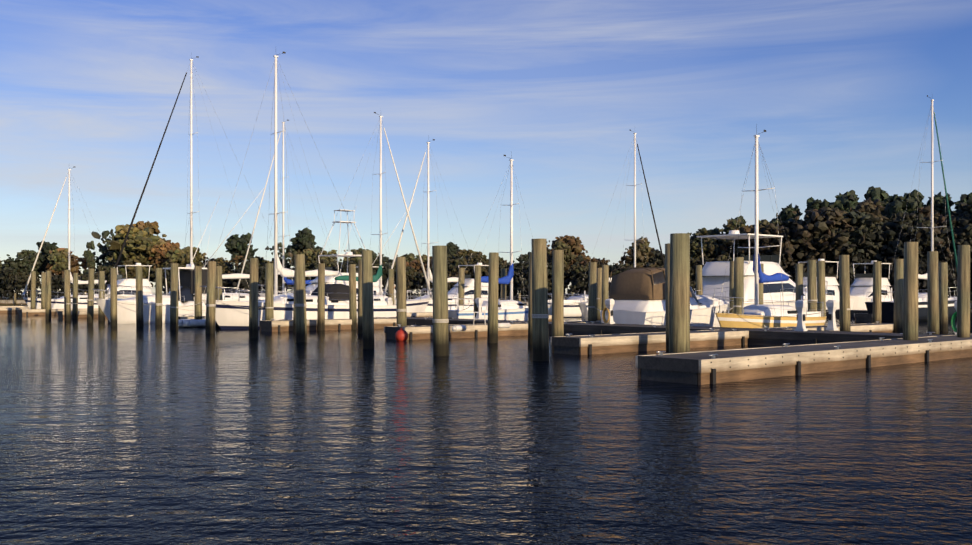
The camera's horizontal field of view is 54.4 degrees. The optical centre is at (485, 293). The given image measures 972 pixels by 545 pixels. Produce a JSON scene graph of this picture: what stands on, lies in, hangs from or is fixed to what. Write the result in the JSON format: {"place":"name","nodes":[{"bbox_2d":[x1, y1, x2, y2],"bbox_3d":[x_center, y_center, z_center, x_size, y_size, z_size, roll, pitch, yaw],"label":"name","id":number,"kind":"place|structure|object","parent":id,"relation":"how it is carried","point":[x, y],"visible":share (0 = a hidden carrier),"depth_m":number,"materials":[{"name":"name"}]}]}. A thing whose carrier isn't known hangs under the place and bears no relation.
{"place":"outdoors","nodes":[
{"label":"outdoors","id":0,"kind":"place"},
{"bbox_2d":[0,305,971,544],"bbox_3d":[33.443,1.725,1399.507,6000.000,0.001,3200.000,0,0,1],"label":"water","id":1,"kind":"structure","parent":0,"point":[146,434],"depth_m":10.70,"materials":[{"name":"blue liquid"}]},
{"bbox_2d":[18,308,97,315],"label":"dock","id":2,"kind":"object","parent":1,"relation":"in","point":[26,311],"visible":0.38,"depth_m":73.29,"materials":[{"name":"brown wood"}]},
{"bbox_2d":[22,166,123,308],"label":"sailboat","id":3,"kind":"object","parent":1,"relation":"on","point":[57,303],"visible":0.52,"depth_m":78.15,"materials":[{"name":"white plastic"}]},
{"bbox_2d":[57,310,105,317],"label":"dock","id":4,"kind":"object","parent":1,"relation":"on","point":[81,314],"visible":0.12,"depth_m":65.74,"materials":[{"name":"brown wood"}]},
{"bbox_2d":[70,263,152,298],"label":"powerboat","id":5,"kind":"object","parent":1,"relation":"on","point":[132,284],"visible":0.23,"depth_m":95.50,"materials":[{"name":"white plastic"}]},
{"bbox_2d":[92,188,263,323],"bbox_3d":[-18.523,-2.096,55.459,8.989,8.341,6.011,0,0,-41],"label":"powerboat","id":6,"kind":"object","parent":1,"relation":"on","point":[126,312],"visible":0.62,"depth_m":54.27,"materials":[{"name":"white plastic"}]},
{"bbox_2d":[105,56,285,300],"bbox_3d":[-18.709,-7.025,64.076,14.161,18.200,4.239,0,0,-41],"label":"sailboat","id":7,"kind":"object","parent":1,"relation":"on","point":[231,296],"visible":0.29,"depth_m":63.15,"materials":[{"name":"white plastic"}]},
{"bbox_2d":[178,319,215,326],"bbox_3d":[-14.593,1.512,48.441,2.999,1.034,1.610,0,0,-41],"label":"dinghy","id":8,"kind":"object","parent":1,"relation":"on","point":[190,323],"visible":0.44,"depth_m":47.52,"materials":[{"name":"blue plastic"}]},
{"bbox_2d":[235,120,334,293],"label":"sailboat","id":9,"kind":"object","parent":1,"relation":"on","point":[287,281],"visible":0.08,"depth_m":80.28,"materials":[{"name":"white plastic"}]},
{"bbox_2d":[200,52,396,328],"bbox_3d":[-9.325,-5.075,47.652,10.762,14.300,3.540,0,0,-41],"label":"sailboat","id":10,"kind":"object","parent":1,"relation":"on","point":[229,316],"visible":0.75,"depth_m":46.67,"materials":[{"name":"white plastic"}]},
{"bbox_2d":[259,317,396,331],"bbox_3d":[-7.294,1.579,44.886,6.980,0.792,1.294,0,0,-41],"label":"dock","id":11,"kind":"object","parent":1,"relation":"in","point":[272,325],"visible":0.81,"depth_m":43.98,"materials":[{"name":"brown wood"}]},
{"bbox_2d":[258,199,413,296],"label":"sportfisher","id":12,"kind":"object","parent":1,"relation":"on","point":[309,287],"visible":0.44,"depth_m":72.18,"materials":[{"name":"white plastic"}]},
{"bbox_2d":[292,112,432,312],"bbox_3d":[-7.655,-5.025,61.456,10.662,14.200,3.440,0,0,-41],"label":"sailboat","id":13,"kind":"object","parent":1,"relation":"on","point":[416,305],"visible":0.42,"depth_m":62.06,"materials":[{"name":"white plastic"}]},
{"bbox_2d":[395,327,407,340],"bbox_3d":[-3.103,1.506,34.378,0.477,0.578,0.678,0,0,-23],"label":"red buoy","id":14,"kind":"object","parent":1,"relation":"in","point":[401,334],"visible":0.85,"depth_m":34.12,"materials":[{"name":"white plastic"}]},
{"bbox_2d":[383,139,487,311],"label":"sailboat","id":15,"kind":"object","parent":1,"relation":"on","point":[429,307],"visible":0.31,"depth_m":65.95,"materials":[{"name":"white plastic"}]},
{"bbox_2d":[384,321,527,339],"bbox_3d":[-0.783,1.579,37.296,6.980,0.792,1.294,0,0,-41],"label":"dock","id":16,"kind":"object","parent":1,"relation":"in","point":[415,332],"visible":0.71,"depth_m":36.45,"materials":[{"name":"brown wood"}]},
{"bbox_2d":[452,323,510,330],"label":"fenders","id":17,"kind":"object","parent":16,"relation":"attached to","point":[464,327],"visible":0.85,"depth_m":31.44,"materials":[{"name":"white plastic"}]},
{"bbox_2d":[423,263,499,299],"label":"powerboat","id":18,"kind":"object","parent":1,"relation":"on","point":[469,286],"visible":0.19,"depth_m":94.42,"materials":[{"name":"white plastic"}]},
{"bbox_2d":[18,304,945,345],"bbox_3d":[-17.419,1.579,63.618,2.094,0.792,94.380,0,0,-41],"label":"dock","id":19,"kind":"object","parent":1,"relation":"on","point":[771,337],"visible":0.19,"depth_m":31.98,"materials":[{"name":"brown wood"}]},
{"bbox_2d":[602,299,614,323],"bbox_3d":[5.032,0.745,38.712,0.418,1.040,0.372,0,0,-41],"label":"power pedestal","id":20,"kind":"object","parent":19,"relation":"on","point":[609,303],"visible":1,"depth_m":38.66,"materials":[{"name":"white plastic"}]},
{"bbox_2d":[795,300,807,330],"bbox_3d":[10.536,0.745,31.599,0.300,1.040,0.300,0,0,-41],"label":"power pedestal","id":21,"kind":"object","parent":19,"relation":"on","point":[800,305],"visible":1,"depth_m":31.52,"materials":[{"name":"white plastic"}]},
{"bbox_2d":[826,300,837,330],"bbox_3d":[11.771,0.745,32.155,0.300,1.040,0.300,0,0,-41],"label":"power pedestal","id":22,"kind":"object","parent":19,"relation":"on","point":[831,305],"visible":1,"depth_m":32.08,"materials":[{"name":"white plastic"}]},
{"bbox_2d":[30,233,969,360],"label":"pilings","id":23,"kind":"object","parent":1,"relation":"in","point":[677,277],"visible":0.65,"depth_m":33.97,"materials":[{"name":"brown wood"}]},
{"bbox_2d":[66,296,850,316],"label":"mooring lines","id":24,"kind":"object","parent":23,"relation":"attached to","point":[158,304],"visible":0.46,"depth_m":43.94,"materials":[{"name":"white fabric"}]},
{"bbox_2d":[448,151,551,320],"bbox_3d":[0.882,-2.875,51.442,7.763,9.900,2.640,0,0,-41],"label":"sailboat","id":25,"kind":"object","parent":1,"relation":"on","point":[511,309],"visible":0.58,"depth_m":50.78,"materials":[{"name":"white plastic"}]},
{"bbox_2d":[548,293,587,317],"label":"motorboat","id":26,"kind":"object","parent":1,"relation":"on","point":[573,310],"visible":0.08,"depth_m":66.98,"materials":[{"name":"white plastic"}]},
{"bbox_2d":[575,129,663,316],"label":"sailboat","id":27,"kind":"object","parent":1,"relation":"on","point":[584,308],"visible":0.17,"depth_m":71.59,"materials":[{"name":"white plastic"}]},
{"bbox_2d":[550,328,748,354],"bbox_3d":[5.310,1.579,29.347,8.080,0.792,1.294,0,0,-41],"label":"dock","id":28,"kind":"object","parent":1,"relation":"in","point":[603,344],"visible":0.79,"depth_m":27.91,"materials":[{"name":"brown wood"}]},
{"bbox_2d":[600,267,728,326],"bbox_3d":[8.613,0.484,41.764,7.762,3.181,2.838,0,0,-41],"label":"cruiser","id":29,"kind":"object","parent":1,"relation":"on","point":[637,294],"visible":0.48,"depth_m":39.40,"materials":[{"name":"white plastic"}]},
{"bbox_2d":[695,230,827,311],"bbox_3d":[15.073,-0.615,51.611,12.662,5.380,4.136,0,0,-41],"label":"motorboat","id":30,"kind":"object","parent":1,"relation":"on","point":[715,271],"visible":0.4,"depth_m":49.57,"materials":[{"name":"white plastic"}]},
{"bbox_2d":[712,126,826,327],"bbox_3d":[11.136,-2.325,37.730,6.764,8.800,2.440,0,0,-41],"label":"sailboat","id":31,"kind":"object","parent":1,"relation":"on","point":[756,309],"visible":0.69,"depth_m":37.27,"materials":[{"name":"yellow plastic"}]},
{"bbox_2d":[635,333,971,384],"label":"dock","id":32,"kind":"object","parent":1,"relation":"in","point":[711,367],"visible":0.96,"depth_m":20.13,"materials":[{"name":"brown wood"}]},
{"bbox_2d":[798,259,853,309],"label":"powerboat","id":33,"kind":"object","parent":1,"relation":"on","point":[832,291],"visible":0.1,"depth_m":84.42,"materials":[{"name":"white plastic"}]},
{"bbox_2d":[762,321,893,332],"bbox_3d":[13.485,1.579,36.359,9.380,0.792,1.294,0,0,-41],"label":"dock","id":34,"kind":"object","parent":1,"relation":"in","point":[878,327],"visible":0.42,"depth_m":36.72,"materials":[{"name":"brown wood"}]},
{"bbox_2d":[854,313,871,321],"bbox_3d":[26.656,1.614,60.831,9.480,0.722,1.294,0,0,-41],"label":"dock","id":35,"kind":"object","parent":1,"relation":"on","point":[862,317],"visible":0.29,"depth_m":57.82,"materials":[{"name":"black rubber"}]},
{"bbox_2d":[850,261,892,309],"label":"powerboat","id":36,"kind":"object","parent":1,"relation":"on","point":[861,287],"visible":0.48,"depth_m":88.63,"materials":[{"name":"white plastic"}]},
{"bbox_2d":[865,95,957,321],"bbox_3d":[28.136,-5.475,60.561,11.162,15.100,3.639,0,0,-41],"label":"sailboat","id":37,"kind":"object","parent":1,"relation":"on","point":[887,309],"visible":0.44,"depth_m":59.93,"materials":[{"name":"white plastic"}]},
{"bbox_2d":[0,292,971,308],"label":"shore bulkhead dock","id":38,"kind":"object","parent":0,"point":[14,301],"visible":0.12,"depth_m":135.34,"materials":[{"name":"brown wood"}]},
{"bbox_2d":[0,294,971,309],"bbox_3d":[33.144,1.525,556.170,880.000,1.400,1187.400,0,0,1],"label":"shore land","id":39,"kind":"structure","parent":0,"point":[413,296],"depth_m":144.89,"materials":[{"name":"green plant"}]},
{"bbox_2d":[0,267,30,298],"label":"shrub","id":40,"kind":"object","parent":39,"relation":"on","point":[6,271],"visible":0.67,"depth_m":140.63,"materials":[{"name":"green plant"}]},
{"bbox_2d":[0,250,45,278],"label":"broad tree","id":41,"kind":"object","parent":39,"relation":"on","point":[27,258],"visible":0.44,"depth_m":143.82,"materials":[{"name":"green plant"}]},
{"bbox_2d":[9,275,40,297],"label":"shrub","id":42,"kind":"object","parent":39,"relation":"on","point":[25,278],"visible":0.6,"depth_m":139.35,"materials":[{"name":"green plant"}]},
{"bbox_2d":[36,241,58,271],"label":"pine tree","id":43,"kind":"object","parent":39,"relation":"on","point":[44,253],"visible":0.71,"depth_m":144.44,"materials":[{"name":"green plant"}]},
{"bbox_2d":[51,275,63,297],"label":"shrub","id":44,"kind":"object","parent":39,"relation":"on","point":[57,278],"visible":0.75,"depth_m":136.99,"materials":[{"name":"green plant"}]},
{"bbox_2d":[47,248,71,277],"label":"broad tree","id":45,"kind":"object","parent":39,"relation":"on","point":[58,257],"visible":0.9,"depth_m":140.25,"materials":[{"name":"green plant"}]},
{"bbox_2d":[46,248,86,276],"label":"broad tree","id":46,"kind":"object","parent":39,"relation":"on","point":[75,261],"visible":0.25,"depth_m":141.63,"materials":[{"name":"green plant"}]},
{"bbox_2d":[82,241,95,288],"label":"cedar tree","id":47,"kind":"object","parent":39,"relation":"on","point":[89,257],"visible":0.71,"depth_m":139.08,"materials":[{"name":"green plant"}]},
{"bbox_2d":[78,265,109,294],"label":"shrub","id":48,"kind":"object","parent":39,"relation":"on","point":[96,276],"visible":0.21,"depth_m":136.19,"materials":[{"name":"green plant"}]},
{"bbox_2d":[101,236,124,276],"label":"sparse tree","id":49,"kind":"object","parent":39,"relation":"on","point":[107,243],"visible":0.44,"depth_m":137.42,"materials":[{"name":"green plant"}]},
{"bbox_2d":[91,226,155,281],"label":"broad tree","id":50,"kind":"object","parent":39,"relation":"on","point":[105,234],"visible":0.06,"depth_m":144.43,"materials":[{"name":"green plant"}]},
{"bbox_2d":[108,225,159,278],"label":"broad tree","id":51,"kind":"object","parent":39,"relation":"on","point":[143,242],"visible":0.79,"depth_m":136.55,"materials":[{"name":"green plant"}]},
{"bbox_2d":[123,221,170,242],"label":"broad tree","id":52,"kind":"object","parent":39,"relation":"on","point":[152,226],"visible":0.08,"depth_m":150.62,"materials":[{"name":"green plant"}]},
{"bbox_2d":[144,262,183,294],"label":"shrub","id":53,"kind":"object","parent":39,"relation":"on","point":[153,274],"visible":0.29,"depth_m":130.24,"materials":[{"name":"green plant"}]},
{"bbox_2d":[149,242,179,281],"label":"broad tree","id":54,"kind":"object","parent":39,"relation":"on","point":[159,259],"visible":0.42,"depth_m":136.44,"materials":[{"name":"brown plant"}]},
{"bbox_2d":[160,246,202,284],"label":"broad tree","id":55,"kind":"object","parent":39,"relation":"on","point":[177,256],"visible":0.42,"depth_m":134.66,"materials":[{"name":"green plant"}]},
{"bbox_2d":[225,232,258,263],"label":"pine tree","id":56,"kind":"object","parent":39,"relation":"on","point":[235,244],"visible":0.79,"depth_m":134.84,"materials":[{"name":"green plant"}]},
{"bbox_2d":[222,264,261,293],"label":"shrub","id":57,"kind":"object","parent":39,"relation":"on","point":[244,282],"visible":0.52,"depth_m":126.47,"materials":[{"name":"green plant"}]},
{"bbox_2d":[265,242,294,277],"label":"sparse tree","id":58,"kind":"object","parent":39,"relation":"on","point":[287,259],"visible":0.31,"depth_m":131.26,"materials":[{"name":"green plant"}]},
{"bbox_2d":[290,227,322,251],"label":"pine tree","id":59,"kind":"object","parent":39,"relation":"on","point":[304,238],"visible":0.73,"depth_m":133.61,"materials":[{"name":"green plant"}]},
{"bbox_2d":[302,249,337,270],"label":"broad tree","id":60,"kind":"object","parent":39,"relation":"on","point":[312,258],"visible":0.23,"depth_m":125.48,"materials":[{"name":"green plant"}]},
{"bbox_2d":[338,248,373,272],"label":"broad tree","id":61,"kind":"object","parent":39,"relation":"on","point":[357,252],"visible":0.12,"depth_m":124.18,"materials":[{"name":"green plant"}]},
{"bbox_2d":[356,264,390,291],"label":"shrub","id":62,"kind":"object","parent":39,"relation":"on","point":[385,267],"visible":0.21,"depth_m":119.73,"materials":[{"name":"green plant"}]},
{"bbox_2d":[361,249,392,265],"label":"broad tree","id":63,"kind":"object","parent":39,"relation":"on","point":[384,259],"visible":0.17,"depth_m":123.88,"materials":[{"name":"green plant"}]},
{"bbox_2d":[394,266,419,298],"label":"shrub","id":64,"kind":"object","parent":39,"relation":"on","point":[410,270],"visible":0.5,"depth_m":119.50,"materials":[{"name":"green plant"}]},
{"bbox_2d":[406,260,426,295],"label":"broad tree","id":65,"kind":"object","parent":39,"relation":"on","point":[416,265],"visible":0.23,"depth_m":122.69,"materials":[{"name":"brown plant"}]},
{"bbox_2d":[449,258,473,278],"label":"shrub","id":66,"kind":"object","parent":39,"relation":"on","point":[460,261],"visible":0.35,"depth_m":116.97,"materials":[{"name":"green plant"}]},
{"bbox_2d":[447,249,486,271],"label":"broad tree","id":67,"kind":"object","parent":39,"relation":"on","point":[463,253],"visible":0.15,"depth_m":121.00,"materials":[{"name":"green plant"}]},
{"bbox_2d":[465,254,488,275],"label":"broad tree","id":68,"kind":"object","parent":39,"relation":"on","point":[475,259],"visible":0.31,"depth_m":118.19,"materials":[{"name":"green plant"}]},
{"bbox_2d":[498,264,525,299],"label":"shrub","id":69,"kind":"object","parent":39,"relation":"on","point":[515,277],"visible":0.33,"depth_m":115.32,"materials":[{"name":"green plant"}]},
{"bbox_2d":[509,254,528,299],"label":"broad tree","id":70,"kind":"object","parent":39,"relation":"on","point":[522,258],"visible":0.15,"depth_m":115.76,"materials":[{"name":"green plant"}]},
{"bbox_2d":[515,266,551,299],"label":"shrub","id":71,"kind":"object","parent":39,"relation":"on","point":[521,286],"visible":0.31,"depth_m":112.62,"materials":[{"name":"green plant"}]},
{"bbox_2d":[551,240,575,268],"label":"pine tree","id":72,"kind":"object","parent":39,"relation":"on","point":[569,256],"visible":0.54,"depth_m":116.33,"materials":[{"name":"green plant"}]},
{"bbox_2d":[548,235,590,298],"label":"broad tree","id":73,"kind":"object","parent":39,"relation":"on","point":[577,248],"visible":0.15,"depth_m":123.31,"materials":[{"name":"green plant"}]},
{"bbox_2d":[566,264,588,297],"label":"shrub","id":74,"kind":"object","parent":39,"relation":"on","point":[576,270],"visible":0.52,"depth_m":111.71,"materials":[{"name":"green plant"}]},
{"bbox_2d":[569,272,611,295],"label":"shrub","id":75,"kind":"object","parent":39,"relation":"on","point":[578,290],"visible":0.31,"depth_m":110.69,"materials":[{"name":"green plant"}]},
{"bbox_2d":[618,248,659,266],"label":"broad tree","id":76,"kind":"object","parent":39,"relation":"on","point":[629,259],"visible":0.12,"depth_m":119.19,"materials":[{"name":"green plant"}]},
{"bbox_2d":[631,237,653,267],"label":"pine tree","id":77,"kind":"object","parent":39,"relation":"on","point":[642,252],"visible":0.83,"depth_m":112.91,"materials":[{"name":"green plant"}]},
{"bbox_2d":[644,250,664,267],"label":"broad tree","id":78,"kind":"object","parent":39,"relation":"on","point":[657,257],"visible":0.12,"depth_m":113.06,"materials":[{"name":"green plant"}]},
{"bbox_2d":[690,241,718,280],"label":"broad tree","id":79,"kind":"object","parent":39,"relation":"on","point":[693,252],"visible":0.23,"depth_m":112.17,"materials":[{"name":"green plant"}]},
{"bbox_2d":[691,227,723,257],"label":"sparse tree","id":80,"kind":"object","parent":39,"relation":"on","point":[705,232],"visible":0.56,"depth_m":112.38,"materials":[{"name":"green plant"}]},
{"bbox_2d":[690,255,731,289],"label":"shrub","id":81,"kind":"object","parent":39,"relation":"on","point":[722,257],"visible":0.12,"depth_m":107.25,"materials":[{"name":"green plant"}]},
{"bbox_2d":[716,219,746,258],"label":"sparse tree","id":82,"kind":"object","parent":39,"relation":"on","point":[731,224],"visible":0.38,"depth_m":111.35,"materials":[{"name":"green plant"}]},
{"bbox_2d":[720,225,777,260],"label":"broad tree","id":83,"kind":"object","parent":39,"relation":"on","point":[748,229],"visible":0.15,"depth_m":109.28,"materials":[{"name":"green plant"}]},
{"bbox_2d":[723,219,777,260],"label":"broad tree","id":84,"kind":"object","parent":39,"relation":"on","point":[763,222],"visible":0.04,"depth_m":109.85,"materials":[{"name":"green plant"}]},
{"bbox_2d":[750,223,801,275],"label":"broad tree","id":85,"kind":"object","parent":39,"relation":"on","point":[771,228],"visible":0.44,"depth_m":105.90,"materials":[{"name":"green plant"}]},
{"bbox_2d":[770,203,802,222],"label":"pine tree","id":86,"kind":"object","parent":39,"relation":"on","point":[785,214],"visible":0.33,"depth_m":121.18,"materials":[{"name":"green plant"}]},
{"bbox_2d":[772,207,865,273],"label":"broad tree","id":87,"kind":"object","parent":39,"relation":"on","point":[831,218],"visible":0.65,"depth_m":103.66,"materials":[{"name":"green plant"}]},
{"bbox_2d":[804,197,847,212],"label":"pine tree","id":88,"kind":"object","parent":39,"relation":"on","point":[812,203],"visible":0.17,"depth_m":115.19,"materials":[{"name":"green plant"}]},
{"bbox_2d":[792,215,864,279],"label":"broad tree","id":89,"kind":"object","parent":39,"relation":"on","point":[858,255],"visible":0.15,"depth_m":104.30,"materials":[{"name":"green plant"}]},
{"bbox_2d":[834,190,858,212],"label":"pine tree","id":90,"kind":"object","parent":39,"relation":"on","point":[849,199],"visible":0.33,"depth_m":114.98,"materials":[{"name":"green plant"}]},
{"bbox_2d":[827,211,882,273],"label":"broad tree","id":91,"kind":"object","parent":39,"relation":"on","point":[856,220],"visible":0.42,"depth_m":103.52,"materials":[{"name":"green plant"}]},
{"bbox_2d":[827,211,894,272],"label":"broad tree","id":92,"kind":"object","parent":39,"relation":"on","point":[882,237],"visible":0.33,"depth_m":103.49,"materials":[{"name":"green plant"}]},
{"bbox_2d":[849,197,888,231],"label":"pine tree","id":93,"kind":"object","parent":39,"relation":"on","point":[874,208],"visible":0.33,"depth_m":107.23,"materials":[{"name":"green plant"}]},
{"bbox_2d":[864,186,889,206],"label":"pine tree","id":94,"kind":"object","parent":39,"relation":"on","point":[873,193],"visible":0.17,"depth_m":116.63,"materials":[{"name":"green plant"}]},
{"bbox_2d":[882,257,902,298],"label":"shrub","id":95,"kind":"object","parent":39,"relation":"on","point":[891,267],"visible":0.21,"depth_m":100.84,"materials":[{"name":"green plant"}]},
{"bbox_2d":[881,189,924,217],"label":"pine tree","id":96,"kind":"object","parent":39,"relation":"on","point":[895,204],"visible":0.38,"depth_m":107.51,"materials":[{"name":"green plant"}]},
{"bbox_2d":[875,212,935,263],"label":"broad tree","id":97,"kind":"object","parent":39,"relation":"on","point":[905,231],"visible":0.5,"depth_m":102.79,"materials":[{"name":"green plant"}]},
{"bbox_2d":[893,258,926,292],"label":"shrub","id":98,"kind":"object","parent":39,"relation":"on","point":[920,284],"visible":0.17,"depth_m":99.10,"materials":[{"name":"green plant"}]},
{"bbox_2d":[914,212,956,262],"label":"sparse tree","id":99,"kind":"object","parent":39,"relation":"on","point":[936,230],"visible":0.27,"depth_m":101.16,"materials":[{"name":"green plant"}]},
{"bbox_2d":[917,206,955,251],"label":"sparse tree","id":100,"kind":"object","parent":39,"relation":"on","point":[925,210],"visible":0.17,"depth_m":105.35,"materials":[{"name":"green plant"}]},
{"bbox_2d":[921,192,954,219],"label":"pine tree","id":101,"kind":"object","parent":39,"relation":"on","point":[939,202],"visible":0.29,"depth_m":111.66,"materials":[{"name":"green plant"}]},
{"bbox_2d":[915,216,971,274],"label":"broad tree","id":102,"kind":"object","parent":39,"relation":"on","point":[964,233],"visible":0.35,"depth_m":101.03,"materials":[{"name":"green plant"}]},
{"bbox_2d":[938,269,971,296],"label":"shrub","id":103,"kind":"object","parent":39,"relation":"on","point":[951,278],"visible":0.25,"depth_m":98.48,"materials":[{"name":"green plant"}]},
{"bbox_2d":[939,202,971,276],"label":"broad tree","id":104,"kind":"object","parent":39,"relation":"on","point":[965,208],"visible":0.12,"depth_m":102.88,"materials":[{"name":"green plant"}]},
{"bbox_2d":[946,192,971,299],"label":"pine tree","id":105,"kind":"object","parent":39,"relation":"on","point":[964,198],"visible":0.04,"depth_m":108.83,"materials":[{"name":"green plant"}]},
{"bbox_2d":[0,0,971,293],"label":"sky","id":106,"kind":"structure","parent":0,"point":[838,90],"materials":[{"name":"blue"}]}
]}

